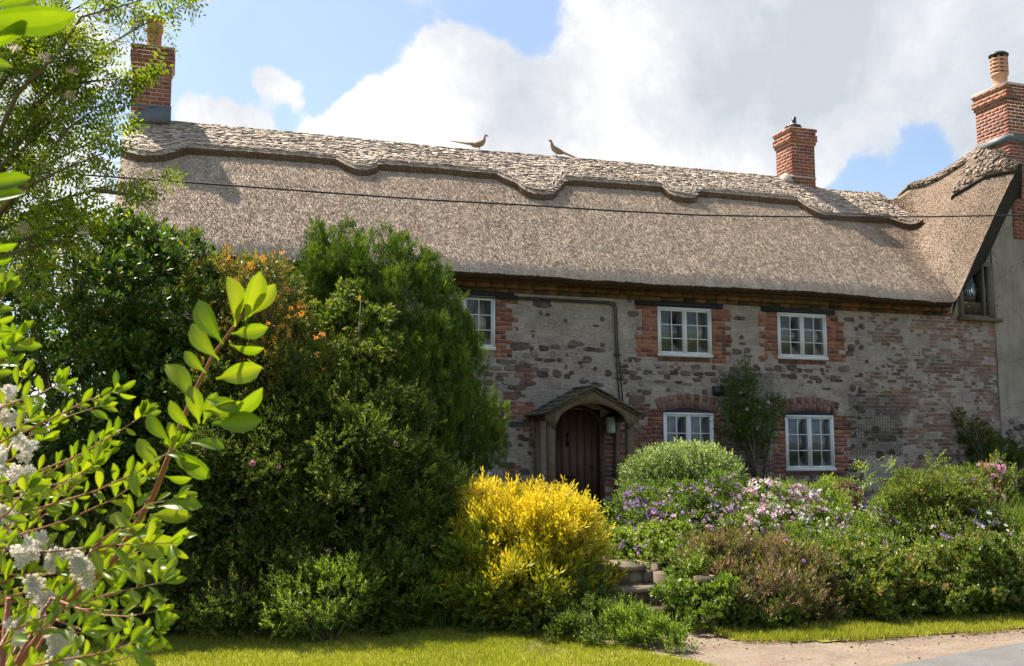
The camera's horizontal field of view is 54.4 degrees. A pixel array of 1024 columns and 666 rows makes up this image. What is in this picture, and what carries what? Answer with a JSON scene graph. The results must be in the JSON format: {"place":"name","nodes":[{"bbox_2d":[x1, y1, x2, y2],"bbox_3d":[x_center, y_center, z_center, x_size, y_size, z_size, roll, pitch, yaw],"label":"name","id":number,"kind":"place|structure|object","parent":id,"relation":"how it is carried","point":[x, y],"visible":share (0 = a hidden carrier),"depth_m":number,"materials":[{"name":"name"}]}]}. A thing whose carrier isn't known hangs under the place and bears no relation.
{"place":"outdoors","nodes":[
{"label":"outdoors","id":0,"kind":"place"},
{"bbox_2d":[0,612,724,665],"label":"lawn","id":1,"kind":"structure","parent":0,"point":[672,656],"depth_m":8.73,"materials":[{"name":"green plant"}]},
{"bbox_2d":[131,540,267,623],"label":"dry grass clump","id":2,"kind":"object","parent":1,"relation":"on","point":[245,588],"visible":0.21,"depth_m":9.91,"materials":[{"name":"plant"}]},
{"bbox_2d":[108,585,493,631],"bbox_3d":[-2.167,2.720,9.944,4.183,0.482,0.910,0,-7,2],"label":"long grass clump","id":3,"kind":"object","parent":1,"relation":"on","point":[446,617],"visible":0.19,"depth_m":9.88,"materials":[{"name":"green plant"}]},
{"bbox_2d":[258,545,389,642],"bbox_3d":[-1.736,2.441,9.230,1.225,0.924,0.925,2,-7,-18],"label":"pale weed clump","id":4,"kind":"object","parent":1,"relation":"on","point":[331,612],"visible":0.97,"depth_m":9.15,"materials":[{"name":"green plant"}]},
{"bbox_2d":[325,459,540,632],"bbox_3d":[-0.902,2.235,10.371,2.166,1.822,1.960,2,-7,-18],"label":"nettle clump","id":5,"kind":"object","parent":1,"relation":"on","point":[436,574],"visible":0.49,"depth_m":9.96,"materials":[{"name":"green plant"}]},
{"bbox_2d":[428,466,628,630],"bbox_3d":[0.154,2.276,10.325,2.118,1.800,1.857,2,-7,-18],"label":"golden bush","id":6,"kind":"object","parent":1,"relation":"on","point":[556,529],"visible":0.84,"depth_m":10.12,"materials":[{"name":"yellow plant"}]},
{"bbox_2d":[439,553,656,646],"bbox_3d":[0.463,2.642,9.954,2.172,0.823,1.728,-4,-8,33],"label":"cranesbill mat","id":7,"kind":"object","parent":1,"relation":"on","point":[568,619],"visible":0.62,"depth_m":9.56,"materials":[{"name":"green plant"}]},
{"bbox_2d":[598,599,698,655],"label":"edge grass tuft","id":8,"kind":"object","parent":1,"relation":"on","point":[647,622],"visible":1,"depth_m":8.96,"materials":[{"name":"green plant"}]},
{"bbox_2d":[0,519,931,643],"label":"garden bed","id":9,"kind":"object","parent":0,"point":[203,628],"visible":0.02,"depth_m":10.08,"materials":[{"name":"soil"}]},
{"bbox_2d":[275,215,511,547],"bbox_3d":[-1.520,0.712,12.116,3.021,4.513,1.900,0,-7,3],"label":"conifer","id":10,"kind":"object","parent":9,"relation":"on","point":[436,347],"visible":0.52,"depth_m":12.14,"materials":[{"name":"green plant"}]},
{"bbox_2d":[111,6,1022,531],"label":"thatched cottage","id":11,"kind":"structure","parent":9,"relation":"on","point":[645,328],"depth_m":18.52,"materials":[{"name":"stone"}]},
{"bbox_2d":[434,415,490,474],"bbox_3d":[-0.901,1.876,16.644,1.100,1.004,0.208,2,-7,-18],"label":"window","id":12,"kind":"structure","parent":11,"relation":"in","point":[489,473],"depth_m":16.65,"materials":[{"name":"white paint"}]},
{"bbox_2d":[433,294,495,349],"bbox_3d":[-0.835,-0.177,16.911,1.120,0.924,0.208,2,-7,-18],"label":"window","id":13,"kind":"structure","parent":11,"relation":"in","point":[484,308],"depth_m":17.02,"materials":[{"name":"white paint"}]},
{"bbox_2d":[452,134,488,149],"bbox_3d":[-0.862,-3.813,20.044,0.821,0.487,0.136,2,-7,-18],"label":"straw pheasant","id":14,"kind":"object","parent":11,"relation":"on","point":[479,144],"visible":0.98,"depth_m":20.05,"materials":[{"name":"plant"}]},
{"bbox_2d":[548,139,576,157],"bbox_3d":[1.127,-3.767,20.709,0.822,0.487,0.136,2,-7,-18],"label":"straw pheasant","id":15,"kind":"object","parent":11,"relation":"on","point":[556,150],"visible":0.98,"depth_m":20.61,"materials":[{"name":"plant"}]},
{"bbox_2d":[555,409,598,506],"bbox_3d":[1.125,2.270,17.259,0.852,1.920,0.120,2,-7,-18],"label":"door","id":16,"kind":"structure","parent":11,"relation":"in","point":[577,433],"depth_m":17.31,"materials":[{"name":"brown wood"}]},
{"bbox_2d":[605,413,615,433],"bbox_3d":[1.720,1.583,17.396,0.185,0.360,0.215,2,-7,-18],"label":"wall lantern","id":17,"kind":"object","parent":11,"relation":"attached to","point":[610,423],"depth_m":17.32,"materials":[{"name":"white glass"}]},
{"bbox_2d":[657,306,712,357],"bbox_3d":[3.129,-0.005,18.226,1.116,0.904,0.208,2,-7,-18],"label":"window","id":18,"kind":"structure","parent":11,"relation":"in","point":[692,325],"depth_m":18.18,"materials":[{"name":"white paint"}]},
{"bbox_2d":[663,412,713,469],"bbox_3d":[3.167,1.972,18.003,1.031,1.054,0.208,2,-7,-18],"label":"window","id":19,"kind":"structure","parent":11,"relation":"in","point":[696,427],"depth_m":18.00,"materials":[{"name":"white paint"}]},
{"bbox_2d":[712,386,723,395],"bbox_3d":[3.754,1.058,18.186,0.209,0.177,0.134,2,-7,-18],"label":"floodlight","id":20,"kind":"object","parent":11,"relation":"attached to","point":[716,390],"visible":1,"depth_m":18.13,"materials":[{"name":"black metal"}]},
{"bbox_2d":[719,371,775,484],"bbox_3d":[4.335,1.777,18.337,1.132,2.138,0.058,2,-7,-18],"label":"wire trellis","id":21,"kind":"object","parent":11,"relation":"attached to","point":[739,443],"visible":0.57,"depth_m":18.34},
{"bbox_2d":[777,312,828,360],"bbox_3d":[5.503,0.074,19.016,1.105,0.884,0.208,2,-7,-18],"label":"window","id":22,"kind":"structure","parent":11,"relation":"in","point":[808,329],"depth_m":18.97,"materials":[{"name":"white paint"}]},
{"bbox_2d":[784,415,836,470],"bbox_3d":[5.586,2.078,18.805,1.089,1.041,0.208,2,-7,-18],"label":"window","id":23,"kind":"structure","parent":11,"relation":"in","point":[816,434],"depth_m":18.76,"materials":[{"name":"white paint"}]},
{"bbox_2d":[848,393,902,453],"bbox_3d":[7.022,1.760,19.245,1.191,1.163,0.058,2,-7,-18],"label":"wire trellis","id":24,"kind":"object","parent":11,"relation":"attached to","point":[879,415],"visible":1,"depth_m":19.22,"materials":[{"name":"grey metal"}]},
{"bbox_2d":[598,478,700,530],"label":"columbine clump","id":25,"kind":"object","parent":9,"relation":"on","point":[624,510],"visible":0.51,"depth_m":12.73,"materials":[{"name":"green plant"}]},
{"bbox_2d":[599,518,704,568],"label":"geranium clump","id":26,"kind":"object","parent":9,"relation":"on","point":[651,527],"visible":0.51,"depth_m":11.33,"materials":[{"name":"green plant"}]},
{"bbox_2d":[631,475,726,535],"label":"columbine clump","id":27,"kind":"object","parent":9,"relation":"on","point":[669,508],"visible":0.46,"depth_m":12.47,"materials":[{"name":"green plant"}]},
{"bbox_2d":[614,436,752,525],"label":"round variegated bush","id":28,"kind":"object","parent":9,"relation":"on","point":[694,464],"visible":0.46,"depth_m":14.08,"materials":[{"name":"green plant"}]},
{"bbox_2d":[685,467,760,536],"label":"columbine clump","id":29,"kind":"object","parent":9,"relation":"on","point":[715,501],"visible":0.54,"depth_m":12.51,"materials":[{"name":"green plant"}]},
{"bbox_2d":[709,351,789,501],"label":"climbing rose","id":30,"kind":"object","parent":9,"relation":"on","point":[749,432],"visible":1,"depth_m":18.16,"materials":[{"name":"green plant"}]},
{"bbox_2d":[667,523,856,630],"bbox_3d":[2.587,2.558,10.430,2.039,1.112,1.958,2,-7,-18],"label":"purple brown bush","id":31,"kind":"object","parent":9,"relation":"on","point":[807,589],"visible":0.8,"depth_m":10.13,"materials":[{"name":"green plant"}]},
{"bbox_2d":[510,505,1023,570],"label":"bed ground cover","id":32,"kind":"object","parent":9,"relation":"on","point":[670,552],"visible":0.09,"depth_m":10.95,"materials":[{"name":"green plant"}]},
{"bbox_2d":[715,474,825,539],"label":"columbine clump","id":33,"kind":"object","parent":9,"relation":"on","point":[775,508],"visible":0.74,"depth_m":12.23,"materials":[{"name":"pink plant"}]},
{"bbox_2d":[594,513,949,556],"bbox_3d":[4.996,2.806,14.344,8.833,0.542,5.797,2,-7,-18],"label":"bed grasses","id":34,"kind":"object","parent":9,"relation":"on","point":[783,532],"visible":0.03,"depth_m":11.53,"materials":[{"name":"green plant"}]},
{"bbox_2d":[783,478,864,535],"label":"columbine clump","id":35,"kind":"object","parent":9,"relation":"on","point":[823,489],"visible":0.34,"depth_m":12.28,"materials":[{"name":"green plant"}]},
{"bbox_2d":[798,472,854,522],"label":"yellow green bush","id":36,"kind":"object","parent":9,"relation":"on","point":[830,479],"visible":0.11,"depth_m":13.32,"materials":[{"name":"green plant"}]},
{"bbox_2d":[820,474,865,524],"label":"spiraea bush","id":37,"kind":"object","parent":9,"relation":"on","point":[857,494],"visible":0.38,"depth_m":13.66,"materials":[{"name":"green plant"}]},
{"bbox_2d":[771,495,916,556],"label":"mixed flower clump","id":38,"kind":"object","parent":9,"relation":"on","point":[867,525],"visible":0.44,"depth_m":11.66,"materials":[{"name":"green plant"}]},
{"bbox_2d":[806,534,947,622],"bbox_3d":[3.765,2.636,10.716,1.598,0.898,1.529,2,-7,-18],"label":"bed edge bush","id":39,"kind":"object","parent":9,"relation":"on","point":[878,597],"visible":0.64,"depth_m":10.26,"materials":[{"name":"green plant"}]},
{"bbox_2d":[869,461,1016,547],"bbox_3d":[5.181,2.174,12.210,1.739,1.223,1.430,2,-7,-18],"label":"rounded green bush","id":40,"kind":"object","parent":9,"relation":"on","point":[908,493],"visible":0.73,"depth_m":12.01,"materials":[{"name":"green plant"}]},
{"bbox_2d":[849,459,883,531],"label":"rose shoot","id":41,"kind":"object","parent":40,"relation":"on","point":[865,471],"visible":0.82,"depth_m":12.60,"materials":[{"name":"green plant"}]},
{"bbox_2d":[874,456,905,490],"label":"rose shoot","id":42,"kind":"object","parent":40,"relation":"on","point":[890,467],"visible":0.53,"depth_m":12.70,"materials":[{"name":"green plant"}]},
{"bbox_2d":[922,448,949,484],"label":"rose shoot","id":43,"kind":"object","parent":40,"relation":"on","point":[928,462],"visible":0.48,"depth_m":12.72,"materials":[{"name":"green plant"}]},
{"bbox_2d":[914,502,1021,554],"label":"violet flower clump","id":44,"kind":"object","parent":9,"relation":"on","point":[979,526],"visible":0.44,"depth_m":11.64,"materials":[{"name":"green plant"}]},
{"bbox_2d":[951,51,1023,507],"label":"adjoining house","id":45,"kind":"structure","parent":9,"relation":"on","point":[995,283],"depth_m":20.69,"materials":[{"name":"paint"}]},
{"bbox_2d":[957,263,1002,321],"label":"window","id":46,"kind":"structure","parent":45,"relation":"in","point":[980,288],"depth_m":20.45,"materials":[{"name":"brown wood"}]},
{"bbox_2d":[958,449,1023,517],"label":"pink rose bush","id":47,"kind":"object","parent":9,"relation":"on","point":[1004,483],"visible":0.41,"depth_m":13.02,"materials":[{"name":"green plant"}]},
{"bbox_2d":[964,492,1023,548],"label":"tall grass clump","id":48,"kind":"object","parent":9,"relation":"on","point":[1016,513],"visible":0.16,"depth_m":12.13,"materials":[{"name":"green plant"}]},
{"bbox_2d":[0,0,1023,446],"label":"sky","id":49,"kind":"structure","parent":0,"point":[886,87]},
{"bbox_2d":[27,167,1023,217],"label":"overhead cable","id":50,"kind":"object","parent":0,"point":[553,206],"visible":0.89,"depth_m":14.30,"materials":[{"name":"black metal"}]},
{"bbox_2d":[510,622,1023,665],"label":"gravel path","id":51,"kind":"structure","parent":0,"point":[732,653],"depth_m":8.90,"materials":[{"name":"beige gravel"}]},
{"bbox_2d":[521,560,681,633],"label":"garden steps","id":52,"kind":"structure","parent":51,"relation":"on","point":[639,574],"depth_m":10.27,"materials":[{"name":"stone"}]},
{"bbox_2d":[605,557,646,564],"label":"step weeds","id":53,"kind":"object","parent":52,"relation":"on","point":[630,561],"visible":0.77,"depth_m":10.62,"materials":[{"name":"green plant"}]},
{"bbox_2d":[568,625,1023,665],"bbox_3d":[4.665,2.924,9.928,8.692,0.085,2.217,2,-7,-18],"label":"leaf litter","id":54,"kind":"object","parent":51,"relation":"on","point":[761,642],"visible":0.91,"depth_m":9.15,"materials":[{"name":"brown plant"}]},
{"bbox_2d":[634,559,1021,631],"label":"stone garden wall","id":55,"kind":"structure","parent":51,"relation":"on","point":[655,567],"depth_m":10.16,"materials":[{"name":"grey stone"}]},
{"bbox_2d":[648,553,812,633],"bbox_3d":[2.152,2.611,10.024,1.515,0.759,1.311,-5,-8,34],"label":"ivy mound","id":56,"kind":"object","parent":55,"relation":"on","point":[679,584],"visible":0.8,"depth_m":9.80,"materials":[{"name":"green plant"}]},
{"bbox_2d":[706,606,1023,642],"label":"verge","id":57,"kind":"structure","parent":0,"point":[824,640],"depth_m":9.43,"materials":[{"name":"green plant"}]},
{"bbox_2d":[884,535,1001,619],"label":"bed edge bush","id":58,"kind":"object","parent":57,"relation":"on","point":[954,601],"visible":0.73,"depth_m":10.36,"materials":[{"name":"green plant"}]},
{"bbox_2d":[941,522,1023,616],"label":"bed edge bush","id":59,"kind":"object","parent":57,"relation":"on","point":[1009,561],"visible":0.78,"depth_m":10.51,"materials":[{"name":"green plant"}]},
{"bbox_2d":[890,642,1023,665],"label":"road","id":60,"kind":"structure","parent":0,"point":[1009,655],"depth_m":8.43,"materials":[{"name":"grey asphalt"}]},
{"label":"ground","id":61,"kind":"structure","parent":0,"visible":0},
{"bbox_2d":[0,0,209,326],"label":"rowan tree","id":62,"kind":"object","parent":61,"relation":"on","point":[30,55],"visible":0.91,"depth_m":8.85,"materials":[{"name":"green plant"}]},
{"bbox_2d":[0,198,264,551],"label":"laurel bush","id":63,"kind":"object","parent":61,"relation":"on","point":[129,339],"visible":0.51,"depth_m":10.98,"materials":[{"name":"green plant"}]},
{"bbox_2d":[0,0,276,665],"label":"bridal wreath bush","id":64,"kind":"object","parent":61,"relation":"on","point":[18,18],"visible":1,"depth_m":1.23,"materials":[{"name":"green plant"}]},
{"bbox_2d":[0,314,482,642],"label":"ivy hedge","id":65,"kind":"object","parent":61,"relation":"on","point":[321,446],"visible":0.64,"depth_m":10.06,"materials":[{"name":"green plant"}]},
{"bbox_2d":[175,238,347,598],"bbox_3d":[-2.798,0.992,11.074,1.936,4.228,1.680,2,-7,-18],"label":"honeysuckle","id":66,"kind":"object","parent":61,"relation":"on","point":[257,266],"visible":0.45,"depth_m":11.12,"materials":[{"name":"green plant"}]},
{"bbox_2d":[288,277,408,551],"bbox_3d":[-1.866,1.232,11.167,1.070,3.763,1.287,-5,-9,38],"label":"climbing hydrangea","id":67,"kind":"object","parent":61,"relation":"on","point":[389,312],"visible":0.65,"depth_m":11.19,"materials":[{"name":"green plant"}]}
]}

